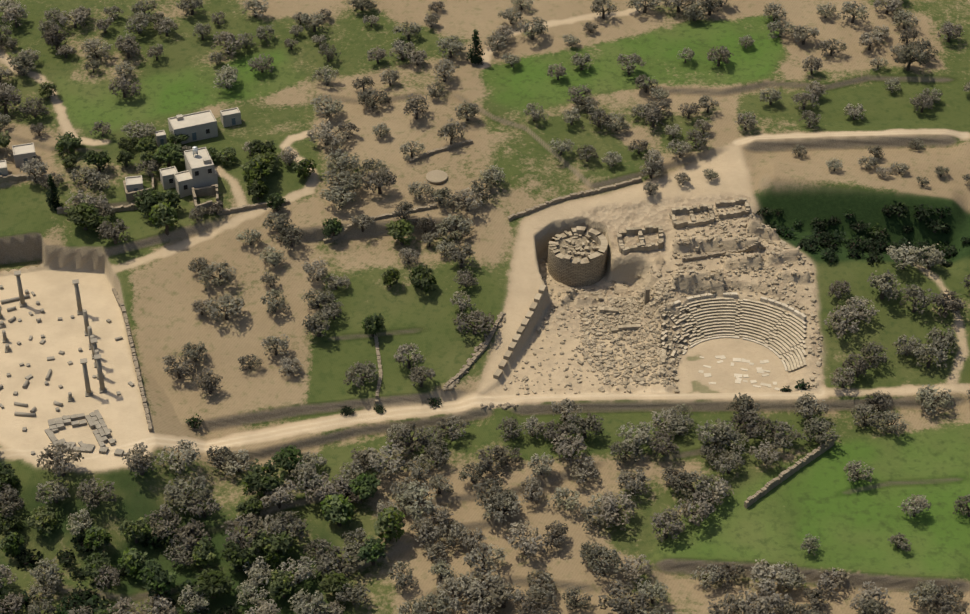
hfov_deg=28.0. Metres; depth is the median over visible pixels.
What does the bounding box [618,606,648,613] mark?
olive tree
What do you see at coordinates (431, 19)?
olive tree
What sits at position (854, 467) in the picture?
olive tree
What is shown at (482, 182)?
olive tree
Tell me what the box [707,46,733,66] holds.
olive tree
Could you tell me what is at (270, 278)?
olive tree
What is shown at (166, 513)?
olive tree
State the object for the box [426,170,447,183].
threshing floor
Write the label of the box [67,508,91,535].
olive tree
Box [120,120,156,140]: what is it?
olive tree
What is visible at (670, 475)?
olive tree
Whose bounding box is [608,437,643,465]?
olive tree
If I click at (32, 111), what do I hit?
olive tree
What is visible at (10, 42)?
olive tree
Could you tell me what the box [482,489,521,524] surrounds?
olive tree
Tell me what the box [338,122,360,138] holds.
olive tree
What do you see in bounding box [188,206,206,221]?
olive tree
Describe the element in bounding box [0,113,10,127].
olive tree
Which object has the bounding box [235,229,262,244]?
olive tree
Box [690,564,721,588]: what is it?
olive tree
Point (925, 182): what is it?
olive tree
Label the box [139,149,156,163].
fruit tree
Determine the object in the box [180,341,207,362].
olive tree
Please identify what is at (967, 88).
olive tree
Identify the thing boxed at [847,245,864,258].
bush
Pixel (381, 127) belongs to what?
olive tree
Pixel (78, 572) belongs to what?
bush
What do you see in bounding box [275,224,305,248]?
olive tree
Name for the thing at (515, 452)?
olive tree
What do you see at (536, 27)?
olive tree
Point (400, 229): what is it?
fruit tree
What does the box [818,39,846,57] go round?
olive tree
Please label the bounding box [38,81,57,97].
fruit tree
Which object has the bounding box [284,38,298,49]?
olive tree
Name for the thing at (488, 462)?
olive tree
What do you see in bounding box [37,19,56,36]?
olive tree
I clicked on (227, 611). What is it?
bush
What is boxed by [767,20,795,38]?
olive tree
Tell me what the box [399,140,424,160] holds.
olive tree
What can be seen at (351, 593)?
olive tree
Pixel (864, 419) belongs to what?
olive tree
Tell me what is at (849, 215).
bush
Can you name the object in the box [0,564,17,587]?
olive tree
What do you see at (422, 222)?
olive tree
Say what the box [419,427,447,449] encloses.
olive tree
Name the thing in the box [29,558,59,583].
olive tree
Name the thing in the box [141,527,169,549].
bush
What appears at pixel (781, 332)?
theatre cavea
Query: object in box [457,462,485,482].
olive tree
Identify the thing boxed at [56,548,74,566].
bush
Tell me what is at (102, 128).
olive tree
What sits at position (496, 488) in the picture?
olive tree
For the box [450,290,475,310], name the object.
olive tree
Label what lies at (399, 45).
olive tree
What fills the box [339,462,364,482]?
olive tree
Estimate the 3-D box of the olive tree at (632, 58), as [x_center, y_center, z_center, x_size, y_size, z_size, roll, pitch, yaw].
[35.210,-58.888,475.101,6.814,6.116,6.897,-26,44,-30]
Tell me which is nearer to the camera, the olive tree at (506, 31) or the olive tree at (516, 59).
the olive tree at (516, 59)
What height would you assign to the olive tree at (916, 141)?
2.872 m
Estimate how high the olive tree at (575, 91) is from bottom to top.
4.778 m
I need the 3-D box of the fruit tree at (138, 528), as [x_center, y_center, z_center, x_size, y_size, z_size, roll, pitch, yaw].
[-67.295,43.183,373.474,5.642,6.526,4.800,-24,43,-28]
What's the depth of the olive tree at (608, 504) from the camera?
377.61 m
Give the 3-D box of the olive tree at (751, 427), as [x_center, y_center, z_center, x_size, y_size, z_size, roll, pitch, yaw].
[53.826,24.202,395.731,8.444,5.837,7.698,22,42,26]
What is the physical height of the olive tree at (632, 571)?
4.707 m
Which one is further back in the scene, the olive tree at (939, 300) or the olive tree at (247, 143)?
the olive tree at (247, 143)
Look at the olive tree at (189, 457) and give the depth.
383.22 m
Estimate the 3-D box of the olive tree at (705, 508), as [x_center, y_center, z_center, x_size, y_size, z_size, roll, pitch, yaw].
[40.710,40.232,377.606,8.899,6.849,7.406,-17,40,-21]
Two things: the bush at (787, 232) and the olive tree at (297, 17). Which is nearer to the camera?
the bush at (787, 232)
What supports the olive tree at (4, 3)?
on the terrain
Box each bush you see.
[0,589,16,610]
[14,548,42,568]
[16,590,35,607]
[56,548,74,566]
[56,604,73,613]
[61,591,86,613]
[69,566,83,577]
[70,530,93,552]
[70,581,99,602]
[75,595,113,613]
[116,565,128,579]
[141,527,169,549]
[154,592,176,611]
[178,578,197,603]
[179,603,210,613]
[185,413,202,428]
[214,603,239,613]
[340,406,354,415]
[373,404,385,413]
[427,397,441,407]
[756,206,772,215]
[770,224,783,234]
[773,207,784,216]
[777,225,796,237]
[780,386,791,391]
[793,218,803,227]
[794,378,809,389]
[797,239,810,247]
[801,235,820,252]
[808,231,828,244]
[810,217,828,228]
[810,226,828,236]
[819,232,833,247]
[820,248,835,260]
[825,238,839,250]
[826,255,838,264]
[827,215,841,225]
[827,230,846,244]
[843,209,855,218]
[843,236,864,251]
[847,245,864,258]
[849,220,870,233]
[851,235,871,246]
[860,239,878,251]
[866,251,883,264]
[869,223,890,238]
[873,235,889,252]
[881,205,895,217]
[888,202,908,219]
[890,242,900,248]
[898,237,913,248]
[902,225,913,233]
[911,239,932,256]
[912,204,932,221]
[918,240,928,246]
[925,218,944,234]
[931,206,952,218]
[938,241,954,252]
[939,223,950,233]
[940,258,952,267]
[943,245,959,257]
[961,236,969,245]
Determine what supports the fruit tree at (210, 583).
on the terrain
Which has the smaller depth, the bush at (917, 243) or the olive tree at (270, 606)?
the olive tree at (270, 606)
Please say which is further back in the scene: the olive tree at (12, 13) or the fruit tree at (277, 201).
the olive tree at (12, 13)
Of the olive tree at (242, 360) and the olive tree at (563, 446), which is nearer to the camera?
the olive tree at (563, 446)
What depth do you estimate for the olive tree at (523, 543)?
372.44 m
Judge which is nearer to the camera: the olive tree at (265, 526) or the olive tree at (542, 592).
the olive tree at (542, 592)
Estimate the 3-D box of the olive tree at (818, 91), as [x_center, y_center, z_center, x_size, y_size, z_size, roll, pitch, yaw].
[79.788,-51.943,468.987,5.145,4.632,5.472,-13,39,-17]
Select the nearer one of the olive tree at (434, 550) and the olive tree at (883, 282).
the olive tree at (434, 550)
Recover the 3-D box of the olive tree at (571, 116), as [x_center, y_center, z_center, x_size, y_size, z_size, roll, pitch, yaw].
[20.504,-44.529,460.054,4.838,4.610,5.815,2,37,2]
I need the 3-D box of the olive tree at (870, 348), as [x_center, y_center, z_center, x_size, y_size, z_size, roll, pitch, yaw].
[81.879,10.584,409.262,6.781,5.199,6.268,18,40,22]
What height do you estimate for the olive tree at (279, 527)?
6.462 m
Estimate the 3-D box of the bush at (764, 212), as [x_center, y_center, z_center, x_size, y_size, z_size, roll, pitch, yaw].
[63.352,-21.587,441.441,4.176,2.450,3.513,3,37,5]
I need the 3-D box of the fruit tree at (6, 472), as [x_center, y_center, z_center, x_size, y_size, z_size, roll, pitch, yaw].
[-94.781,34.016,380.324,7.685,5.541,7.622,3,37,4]
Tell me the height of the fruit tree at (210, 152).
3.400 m
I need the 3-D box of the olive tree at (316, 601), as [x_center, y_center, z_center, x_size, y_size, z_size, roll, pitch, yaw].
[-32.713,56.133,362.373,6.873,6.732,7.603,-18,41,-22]
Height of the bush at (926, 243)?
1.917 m
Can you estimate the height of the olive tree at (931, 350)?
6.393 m
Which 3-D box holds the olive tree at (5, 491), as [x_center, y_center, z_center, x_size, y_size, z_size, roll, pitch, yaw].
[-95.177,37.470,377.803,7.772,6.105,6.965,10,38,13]
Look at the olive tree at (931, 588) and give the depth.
365.66 m
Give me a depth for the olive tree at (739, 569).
369.41 m
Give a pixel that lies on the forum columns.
(101, 433)
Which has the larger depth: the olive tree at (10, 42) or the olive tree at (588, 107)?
the olive tree at (10, 42)
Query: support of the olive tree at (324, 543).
on the terrain
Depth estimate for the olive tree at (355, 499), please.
381.94 m
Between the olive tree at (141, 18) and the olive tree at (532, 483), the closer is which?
the olive tree at (532, 483)
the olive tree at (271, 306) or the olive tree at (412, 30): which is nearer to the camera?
the olive tree at (271, 306)
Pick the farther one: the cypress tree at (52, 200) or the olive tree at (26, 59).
the olive tree at (26, 59)
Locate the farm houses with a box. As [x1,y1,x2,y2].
[0,107,241,197]
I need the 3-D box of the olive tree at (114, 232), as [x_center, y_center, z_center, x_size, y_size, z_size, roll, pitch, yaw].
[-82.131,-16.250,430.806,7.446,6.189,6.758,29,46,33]
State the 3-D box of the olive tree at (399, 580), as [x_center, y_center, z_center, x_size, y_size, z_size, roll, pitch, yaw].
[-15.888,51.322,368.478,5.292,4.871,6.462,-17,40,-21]
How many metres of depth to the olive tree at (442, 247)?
430.21 m
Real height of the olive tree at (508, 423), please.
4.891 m
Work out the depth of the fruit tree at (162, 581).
363.89 m
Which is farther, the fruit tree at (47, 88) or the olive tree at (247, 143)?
the fruit tree at (47, 88)
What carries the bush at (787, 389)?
on the terrain
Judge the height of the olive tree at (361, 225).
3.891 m
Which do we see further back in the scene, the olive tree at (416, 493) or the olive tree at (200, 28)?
the olive tree at (200, 28)
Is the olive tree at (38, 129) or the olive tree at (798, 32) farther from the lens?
the olive tree at (798, 32)
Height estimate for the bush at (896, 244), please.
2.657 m
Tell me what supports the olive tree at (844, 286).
on the terrain
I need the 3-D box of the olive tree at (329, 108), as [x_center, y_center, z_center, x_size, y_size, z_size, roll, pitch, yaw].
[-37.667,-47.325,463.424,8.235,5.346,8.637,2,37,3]
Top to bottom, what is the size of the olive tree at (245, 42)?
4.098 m
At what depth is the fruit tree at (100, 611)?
359.42 m
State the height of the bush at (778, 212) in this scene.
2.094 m
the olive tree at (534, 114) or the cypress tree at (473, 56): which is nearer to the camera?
the olive tree at (534, 114)
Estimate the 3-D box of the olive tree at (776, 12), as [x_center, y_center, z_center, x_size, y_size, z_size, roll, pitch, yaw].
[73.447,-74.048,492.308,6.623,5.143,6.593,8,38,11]
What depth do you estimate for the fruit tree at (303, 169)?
443.95 m
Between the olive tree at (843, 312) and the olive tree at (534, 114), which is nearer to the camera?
the olive tree at (843, 312)
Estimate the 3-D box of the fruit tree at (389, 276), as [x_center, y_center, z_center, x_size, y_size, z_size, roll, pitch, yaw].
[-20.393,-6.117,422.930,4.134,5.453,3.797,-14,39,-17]
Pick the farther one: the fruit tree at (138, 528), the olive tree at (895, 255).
the olive tree at (895, 255)
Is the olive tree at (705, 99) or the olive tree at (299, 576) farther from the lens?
the olive tree at (705, 99)
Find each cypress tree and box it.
[45,174,62,210]
[466,29,484,64]
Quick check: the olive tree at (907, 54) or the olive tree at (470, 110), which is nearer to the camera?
the olive tree at (470, 110)
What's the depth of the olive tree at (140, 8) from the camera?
491.45 m
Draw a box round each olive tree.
[0,0,20,19]
[0,25,12,42]
[0,67,13,82]
[0,83,14,93]
[0,87,21,113]
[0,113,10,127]
[0,483,14,503]
[0,487,23,517]
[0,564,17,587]
[0,592,23,613]
[1,3,28,27]
[2,36,18,48]
[6,52,35,75]
[14,49,40,65]
[17,96,48,117]
[20,157,49,182]
[27,575,62,597]
[27,599,56,613]
[29,122,46,135]
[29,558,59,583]
[35,478,70,503]
[36,441,83,476]
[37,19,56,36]
[39,171,64,190]
[41,24,68,49]
[43,7,63,20]
[56,45,76,57]
[57,8,88,28]
[65,190,109,214]
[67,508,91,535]
[68,166,96,183]
[68,605,92,613]
[75,5,91,19]
[76,477,116,510]
[81,38,112,59]
[83,60,100,72]
[85,172,109,190]
[89,121,111,136]
[94,17,113,32]
[94,565,119,590]
[95,206,115,217]
[96,219,129,243]
[104,5,123,19]
[107,597,142,613]
[108,74,141,97]
[114,60,134,77]
[115,33,135,45]
[115,35,140,57]
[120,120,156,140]
[122,442,156,476]
[123,10,151,33]
[131,0,157,15]
[135,159,161,176]
[138,595,178,613]
[144,503,181,538]
[146,44,163,60]
[149,12,163,23]
[153,16,178,35]
[155,439,200,473]
[162,352,197,378]
[163,537,195,567]
[164,476,211,514]
[170,518,210,550]
[175,0,202,14]
[177,584,209,612]
[180,145,191,158]
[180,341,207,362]
[187,257,210,271]
[187,492,222,517]
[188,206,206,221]
[191,299,210,314]
[193,21,211,39]
[193,367,222,394]
[197,259,236,290]
[204,293,244,321]
[206,446,236,469]
[207,201,223,214]
[208,50,223,64]
[210,31,244,54]
[211,11,225,25]
[213,64,237,89]
[221,449,252,474]
[221,512,263,559]
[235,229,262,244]
[235,580,269,605]
[237,354,263,370]
[238,32,255,47]
[242,0,268,17]
[242,141,253,156]
[242,556,274,586]
[245,599,280,613]
[247,54,273,72]
[248,515,279,542]
[254,25,274,42]
[259,245,286,266]
[260,271,279,286]
[260,289,290,315]
[260,479,296,508]
[261,334,289,355]
[263,212,291,232]
[267,511,308,545]
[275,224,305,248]
[276,556,316,585]
[277,146,298,165]
[278,356,302,375]
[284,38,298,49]
[288,460,320,494]
[288,588,328,613]
[289,25,303,36]
[292,12,307,24]
[300,10,326,31]
[300,450,326,466]
[301,257,329,281]
[301,288,335,308]
[302,309,332,336]
[303,537,339,563]
[304,471,348,502]
[306,121,347,148]
[310,93,343,118]
[312,34,325,45]
[312,65,339,85]
[314,600,345,613]
[316,8,331,19]
[316,545,366,586]
[318,43,340,61]
[319,181,356,208]
[321,299,343,319]
[322,165,363,195]
[323,273,350,289]
[325,148,360,172]
[333,480,361,502]
[335,582,369,605]
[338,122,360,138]
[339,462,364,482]
[342,527,369,555]
[343,361,377,388]
[346,0,376,10]
[350,447,374,472]
[351,76,374,91]
[351,214,374,231]
[358,88,391,111]
[361,158,388,176]
[362,15,379,26]
[362,167,396,193]
[364,439,406,479]
[367,45,387,63]
[371,122,390,137]
[374,499,397,522]
[379,66,400,85]
[386,421,406,443]
[387,560,417,588]
[388,421,430,459]
[389,38,417,60]
[390,477,418,504]
[391,21,422,39]
[393,200,413,219]
[393,343,425,368]
[394,480,435,523]
[397,596,428,613]
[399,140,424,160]
[399,247,420,264]
[403,93,429,119]
[405,454,432,483]
[407,47,427,65]
[407,516,439,546]
[408,181,432,200]
[409,365,435,386]
[409,592,451,613]
[413,213,437,233]
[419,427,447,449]
[421,232,437,246]
[423,11,439,26]
[423,445,450,469]
[423,503,453,523]
[424,540,446,563]
[425,81,444,98]
[426,474,453,494]
[428,0,444,12]
[428,560,453,578]
[429,186,452,206]
[432,415,470,440]
[433,58,455,81]
[434,518,465,546]
[435,211,473,242]
[435,240,453,256]
[436,35,465,57]
[436,572,474,612]
[437,118,467,144]
[445,243,475,267]
[448,187,484,211]
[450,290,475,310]
[452,309,494,334]
[453,269,477,288]
[454,98,479,120]
[456,527,486,551]
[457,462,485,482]
[463,543,506,576]
[464,566,504,612]
[466,601,496,613]
[469,177,495,201]
[473,478,515,514]
[475,445,506,478]
[480,165,505,185]
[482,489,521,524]
[483,32,509,51]
[486,578,525,607]
[492,24,513,40]
[493,446,521,469]
[496,416,522,441]
[497,5,522,23]
[501,52,520,67]
[507,519,549,557]
[510,0,533,9]
[515,16,547,39]
[518,594,560,613]
[519,474,543,502]
[521,414,544,438]
[523,103,548,121]
[525,569,556,590]
[525,583,556,608]
[527,452,554,475]
[541,419,569,442]
[542,520,568,547]
[546,486,581,510]
[547,62,566,79]
[549,138,574,155]
[550,398,582,423]
[551,431,586,462]
[561,586,592,610]
[562,34,580,46]
[562,107,580,124]
[564,412,604,437]
[567,84,592,105]
[569,456,598,482]
[570,53,592,70]
[574,97,599,112]
[576,144,598,161]
[579,540,606,564]
[580,503,620,530]
[582,22,597,32]
[587,107,610,128]
[587,492,618,514]
[587,545,624,579]
[590,0,617,18]
[595,489,635,530]
[598,579,648,613]
[601,150,622,167]
[603,112,629,130]
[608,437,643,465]
[615,468,650,494]
[616,421,653,449]
[617,53,646,74]
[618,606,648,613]
[621,554,652,584]
[626,0,660,12]
[627,139,648,153]
[630,102,651,118]
[635,75,658,92]
[636,579,667,603]
[639,160,663,178]
[642,148,663,170]
[643,107,664,127]
[643,181,657,194]
[647,98,671,118]
[647,430,679,455]
[648,408,679,433]
[649,85,669,100]
[649,605,676,613]
[650,508,684,541]
[660,465,688,488]
[661,0,695,12]
[664,124,682,137]
[666,138,694,157]
[667,415,694,435]
[668,404,692,426]
[672,470,715,500]
[672,492,715,525]
[674,172,690,184]
[677,47,694,62]
[678,102,699,118]
[682,0,707,20]
[684,129,709,149]
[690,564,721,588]
[693,119,712,133]
[695,418,736,449]
[696,474,733,504]
[698,95,718,112]
[699,0,722,15]
[700,442,728,465]
[702,168,718,178]
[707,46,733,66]
[707,593,742,613]
[711,451,745,474]
[715,562,746,589]
[716,430,748,453]
[726,392,760,422]
[726,587,768,613]
[728,410,771,438]
[735,112,757,130]
[738,34,754,48]
[745,586,787,613]
[748,439,781,466]
[749,559,788,592]
[758,86,781,104]
[758,419,802,448]
[763,1,787,20]
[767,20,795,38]
[772,561,806,591]
[773,593,801,613]
[791,90,819,109]
[792,24,819,44]
[792,144,807,157]
[792,392,830,421]
[793,603,825,613]
[799,110,821,127]
[800,533,821,555]
[801,417,839,448]
[802,53,822,74]
[803,586,828,611]
[805,80,827,98]
[815,567,849,598]
[816,2,836,18]
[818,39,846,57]
[824,304,864,338]
[825,158,842,171]
[827,279,850,299]
[830,367,854,387]
[837,0,868,22]
[842,352,872,377]
[843,103,865,119]
[843,460,874,481]
[846,295,879,323]
[849,403,884,428]
[849,581,891,613]
[856,597,893,613]
[857,32,883,50]
[857,155,879,169]
[858,341,888,367]
[864,390,892,411]
[867,270,901,300]
[868,145,884,158]
[869,25,889,38]
[869,57,888,70]
[873,0,902,14]
[876,167,893,178]
[878,410,908,436]
[884,78,900,92]
[886,242,919,269]
[887,532,911,551]
[889,43,905,56]
[890,162,909,174]
[892,9,920,29]
[892,334,921,356]
[895,44,928,70]
[897,494,930,516]
[898,28,918,44]
[899,284,933,313]
[905,580,940,606]
[907,138,923,148]
[908,37,938,60]
[909,93,933,112]
[913,343,947,368]
[914,243,945,268]
[915,384,953,415]
[916,175,930,186]
[919,88,942,102]
[922,593,967,613]
[925,326,959,353]
[929,289,965,317]
[934,166,949,176]
[936,583,965,605]
[937,19,964,41]
[953,494,969,516]
[960,274,969,289]
[962,174,969,185]
[963,81,969,91]
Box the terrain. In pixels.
[0,0,969,613]
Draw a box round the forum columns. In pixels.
[0,270,133,456]
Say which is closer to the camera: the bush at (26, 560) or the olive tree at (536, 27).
the bush at (26, 560)
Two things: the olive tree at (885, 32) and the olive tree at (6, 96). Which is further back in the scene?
the olive tree at (885, 32)
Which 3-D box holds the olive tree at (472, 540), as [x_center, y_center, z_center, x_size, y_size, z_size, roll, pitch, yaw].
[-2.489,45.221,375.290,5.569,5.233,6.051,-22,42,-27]
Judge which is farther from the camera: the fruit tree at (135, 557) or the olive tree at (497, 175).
the olive tree at (497, 175)
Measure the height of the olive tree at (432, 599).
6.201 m
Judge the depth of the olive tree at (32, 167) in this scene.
443.37 m
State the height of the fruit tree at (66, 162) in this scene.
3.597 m
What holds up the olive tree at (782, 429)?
on the terrain
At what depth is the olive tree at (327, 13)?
492.63 m
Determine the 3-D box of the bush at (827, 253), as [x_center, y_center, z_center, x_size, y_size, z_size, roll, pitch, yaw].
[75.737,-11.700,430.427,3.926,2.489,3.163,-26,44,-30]
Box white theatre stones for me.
[663,292,806,390]
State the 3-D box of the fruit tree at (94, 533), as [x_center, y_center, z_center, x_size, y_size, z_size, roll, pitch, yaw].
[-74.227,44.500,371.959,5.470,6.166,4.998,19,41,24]
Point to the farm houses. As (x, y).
(200, 172)
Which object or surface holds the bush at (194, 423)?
on the terrain
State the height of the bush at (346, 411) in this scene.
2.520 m
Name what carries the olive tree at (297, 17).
on the terrain
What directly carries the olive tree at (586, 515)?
on the terrain
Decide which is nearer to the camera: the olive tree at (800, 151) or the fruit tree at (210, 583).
the fruit tree at (210, 583)
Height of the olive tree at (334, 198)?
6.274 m
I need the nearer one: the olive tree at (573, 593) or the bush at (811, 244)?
the olive tree at (573, 593)
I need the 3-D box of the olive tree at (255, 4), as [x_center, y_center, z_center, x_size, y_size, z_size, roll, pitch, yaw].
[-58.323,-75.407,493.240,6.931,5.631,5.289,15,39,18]
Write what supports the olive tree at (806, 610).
on the terrain
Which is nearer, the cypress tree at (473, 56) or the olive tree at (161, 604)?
the olive tree at (161, 604)
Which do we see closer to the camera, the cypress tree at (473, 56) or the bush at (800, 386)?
the bush at (800, 386)
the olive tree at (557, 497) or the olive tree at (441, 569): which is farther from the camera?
the olive tree at (557, 497)
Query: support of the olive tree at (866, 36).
on the terrain
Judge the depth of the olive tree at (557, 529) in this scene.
374.31 m
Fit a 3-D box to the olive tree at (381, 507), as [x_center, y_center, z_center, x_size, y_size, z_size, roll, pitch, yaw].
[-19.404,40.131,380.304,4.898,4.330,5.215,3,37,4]
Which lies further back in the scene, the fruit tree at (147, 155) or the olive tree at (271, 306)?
the fruit tree at (147, 155)
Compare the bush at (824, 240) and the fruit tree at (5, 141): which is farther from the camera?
the fruit tree at (5, 141)
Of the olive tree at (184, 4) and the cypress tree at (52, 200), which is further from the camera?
the olive tree at (184, 4)
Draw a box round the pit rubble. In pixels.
[493,204,822,394]
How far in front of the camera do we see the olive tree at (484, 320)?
412.73 m
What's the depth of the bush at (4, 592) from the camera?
363.94 m
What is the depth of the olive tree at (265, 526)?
375.14 m
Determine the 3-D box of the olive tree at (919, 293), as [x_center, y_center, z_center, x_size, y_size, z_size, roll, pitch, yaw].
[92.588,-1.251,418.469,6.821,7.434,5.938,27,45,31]
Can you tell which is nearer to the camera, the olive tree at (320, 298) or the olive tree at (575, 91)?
the olive tree at (320, 298)
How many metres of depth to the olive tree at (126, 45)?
478.25 m
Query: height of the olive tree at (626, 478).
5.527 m
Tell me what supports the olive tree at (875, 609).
on the terrain
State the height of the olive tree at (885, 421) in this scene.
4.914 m
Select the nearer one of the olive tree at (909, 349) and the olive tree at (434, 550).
the olive tree at (434, 550)
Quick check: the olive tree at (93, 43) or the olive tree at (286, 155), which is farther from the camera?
the olive tree at (93, 43)
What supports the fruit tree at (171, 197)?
on the terrain
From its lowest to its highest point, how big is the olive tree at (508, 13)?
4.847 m
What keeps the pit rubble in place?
on the terrain
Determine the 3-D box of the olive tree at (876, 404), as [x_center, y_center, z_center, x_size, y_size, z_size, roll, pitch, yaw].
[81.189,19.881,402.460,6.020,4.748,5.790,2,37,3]
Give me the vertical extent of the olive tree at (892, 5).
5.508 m
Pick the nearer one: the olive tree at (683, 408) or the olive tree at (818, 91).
the olive tree at (683, 408)
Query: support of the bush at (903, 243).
on the terrain
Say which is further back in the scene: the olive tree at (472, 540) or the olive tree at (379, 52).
the olive tree at (379, 52)
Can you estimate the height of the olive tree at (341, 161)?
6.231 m
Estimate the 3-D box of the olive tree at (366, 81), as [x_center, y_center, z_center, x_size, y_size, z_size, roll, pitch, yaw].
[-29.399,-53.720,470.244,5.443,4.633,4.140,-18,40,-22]
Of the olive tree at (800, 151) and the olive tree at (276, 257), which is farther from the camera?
the olive tree at (800, 151)
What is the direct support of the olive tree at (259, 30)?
on the terrain
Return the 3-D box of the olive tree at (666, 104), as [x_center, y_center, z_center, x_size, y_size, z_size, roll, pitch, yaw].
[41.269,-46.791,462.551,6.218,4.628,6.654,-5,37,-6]
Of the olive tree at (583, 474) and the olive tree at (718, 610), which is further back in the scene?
the olive tree at (583, 474)
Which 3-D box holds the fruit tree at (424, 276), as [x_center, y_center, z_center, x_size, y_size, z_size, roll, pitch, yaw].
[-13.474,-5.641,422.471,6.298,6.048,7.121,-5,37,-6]
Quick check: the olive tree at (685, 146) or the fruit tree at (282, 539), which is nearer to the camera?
the fruit tree at (282, 539)
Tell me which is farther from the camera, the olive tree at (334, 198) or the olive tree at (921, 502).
the olive tree at (334, 198)
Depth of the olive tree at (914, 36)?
483.92 m
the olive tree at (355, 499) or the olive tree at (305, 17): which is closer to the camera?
the olive tree at (355, 499)
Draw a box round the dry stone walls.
[0,139,834,508]
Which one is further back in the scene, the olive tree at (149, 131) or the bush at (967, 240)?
the olive tree at (149, 131)
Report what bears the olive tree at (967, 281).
on the terrain
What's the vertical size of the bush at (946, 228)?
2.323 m
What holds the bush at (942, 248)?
on the terrain
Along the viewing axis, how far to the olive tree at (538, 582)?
367.87 m
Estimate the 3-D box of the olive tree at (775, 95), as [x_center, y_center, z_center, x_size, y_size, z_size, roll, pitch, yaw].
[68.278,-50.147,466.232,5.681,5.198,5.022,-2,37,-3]
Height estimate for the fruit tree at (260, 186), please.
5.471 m
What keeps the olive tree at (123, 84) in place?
on the terrain
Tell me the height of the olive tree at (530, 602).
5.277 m
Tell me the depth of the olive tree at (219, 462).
388.88 m
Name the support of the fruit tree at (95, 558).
on the terrain
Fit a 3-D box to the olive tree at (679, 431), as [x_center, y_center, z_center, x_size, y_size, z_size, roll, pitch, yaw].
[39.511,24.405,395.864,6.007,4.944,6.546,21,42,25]
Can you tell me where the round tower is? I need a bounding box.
[548,226,607,286]
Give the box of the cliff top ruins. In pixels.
[617,197,749,254]
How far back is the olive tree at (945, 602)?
363.00 m
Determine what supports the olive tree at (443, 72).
on the terrain
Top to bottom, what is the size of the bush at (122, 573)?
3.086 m
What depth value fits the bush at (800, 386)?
404.90 m
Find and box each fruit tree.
[0,130,10,147]
[0,462,20,492]
[0,511,23,536]
[0,532,24,557]
[25,505,58,533]
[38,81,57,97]
[54,131,82,154]
[62,154,76,168]
[64,202,100,231]
[81,550,113,580]
[82,150,111,171]
[83,526,111,549]
[91,215,112,228]
[91,607,118,613]
[115,150,133,166]
[117,135,137,150]
[117,517,149,543]
[117,547,147,576]
[133,188,161,216]
[135,137,156,152]
[136,558,176,597]
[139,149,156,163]
[148,202,177,235]
[152,142,183,166]
[152,189,182,209]
[167,130,188,144]
[190,536,216,568]
[193,568,234,598]
[206,147,217,162]
[215,147,237,165]
[219,540,254,572]
[235,495,262,516]
[240,155,271,184]
[242,458,283,497]
[246,179,268,199]
[247,139,276,154]
[252,529,293,565]
[253,152,278,171]
[266,193,285,211]
[268,569,296,598]
[271,445,306,472]
[293,157,317,178]
[318,569,352,595]
[320,494,355,526]
[321,217,343,240]
[348,472,380,499]
[357,535,385,565]
[361,313,385,336]
[374,505,405,543]
[381,267,400,286]
[385,219,415,246]
[408,264,436,291]
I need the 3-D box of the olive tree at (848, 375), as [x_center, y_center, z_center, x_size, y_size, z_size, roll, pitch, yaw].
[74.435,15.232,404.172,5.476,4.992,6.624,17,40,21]
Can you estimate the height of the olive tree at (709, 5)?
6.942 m
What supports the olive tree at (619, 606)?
on the terrain
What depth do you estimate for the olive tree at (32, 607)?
360.78 m
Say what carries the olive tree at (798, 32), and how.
on the terrain
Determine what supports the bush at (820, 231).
on the terrain
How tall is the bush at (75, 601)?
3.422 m
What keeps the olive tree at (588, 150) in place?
on the terrain
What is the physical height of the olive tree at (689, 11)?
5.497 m
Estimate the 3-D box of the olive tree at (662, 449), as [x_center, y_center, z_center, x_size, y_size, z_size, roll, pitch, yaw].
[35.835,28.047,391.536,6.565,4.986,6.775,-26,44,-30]
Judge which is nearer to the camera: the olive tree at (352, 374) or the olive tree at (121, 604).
the olive tree at (121, 604)
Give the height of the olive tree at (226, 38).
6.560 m
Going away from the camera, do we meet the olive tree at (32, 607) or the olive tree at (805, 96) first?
the olive tree at (32, 607)
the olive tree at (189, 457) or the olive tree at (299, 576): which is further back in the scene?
the olive tree at (189, 457)
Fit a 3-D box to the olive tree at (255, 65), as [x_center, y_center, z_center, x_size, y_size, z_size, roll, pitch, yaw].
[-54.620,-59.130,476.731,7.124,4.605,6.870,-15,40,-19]
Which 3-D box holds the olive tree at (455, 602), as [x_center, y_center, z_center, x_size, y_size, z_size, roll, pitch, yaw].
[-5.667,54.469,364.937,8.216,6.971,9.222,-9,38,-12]
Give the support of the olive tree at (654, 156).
on the terrain
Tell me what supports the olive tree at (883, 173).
on the terrain
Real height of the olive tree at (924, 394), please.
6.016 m
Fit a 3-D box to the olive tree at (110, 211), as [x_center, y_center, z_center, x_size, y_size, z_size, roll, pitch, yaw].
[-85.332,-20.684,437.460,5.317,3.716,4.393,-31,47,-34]
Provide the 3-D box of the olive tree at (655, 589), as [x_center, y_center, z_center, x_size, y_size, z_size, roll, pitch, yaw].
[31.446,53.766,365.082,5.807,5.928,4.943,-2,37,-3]
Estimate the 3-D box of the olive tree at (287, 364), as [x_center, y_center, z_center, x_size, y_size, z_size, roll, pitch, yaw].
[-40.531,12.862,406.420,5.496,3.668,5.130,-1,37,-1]
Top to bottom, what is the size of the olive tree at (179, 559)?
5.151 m
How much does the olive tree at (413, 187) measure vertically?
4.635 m
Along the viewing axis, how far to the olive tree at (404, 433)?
391.37 m
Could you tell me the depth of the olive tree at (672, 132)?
456.52 m
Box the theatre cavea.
[660,297,806,371]
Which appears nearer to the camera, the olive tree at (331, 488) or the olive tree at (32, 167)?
the olive tree at (331, 488)
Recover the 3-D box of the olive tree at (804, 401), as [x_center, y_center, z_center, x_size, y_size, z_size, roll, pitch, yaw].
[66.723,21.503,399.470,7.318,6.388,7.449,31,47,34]
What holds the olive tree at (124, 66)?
on the terrain
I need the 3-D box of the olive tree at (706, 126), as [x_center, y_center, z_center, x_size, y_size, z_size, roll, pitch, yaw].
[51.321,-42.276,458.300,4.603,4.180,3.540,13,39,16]

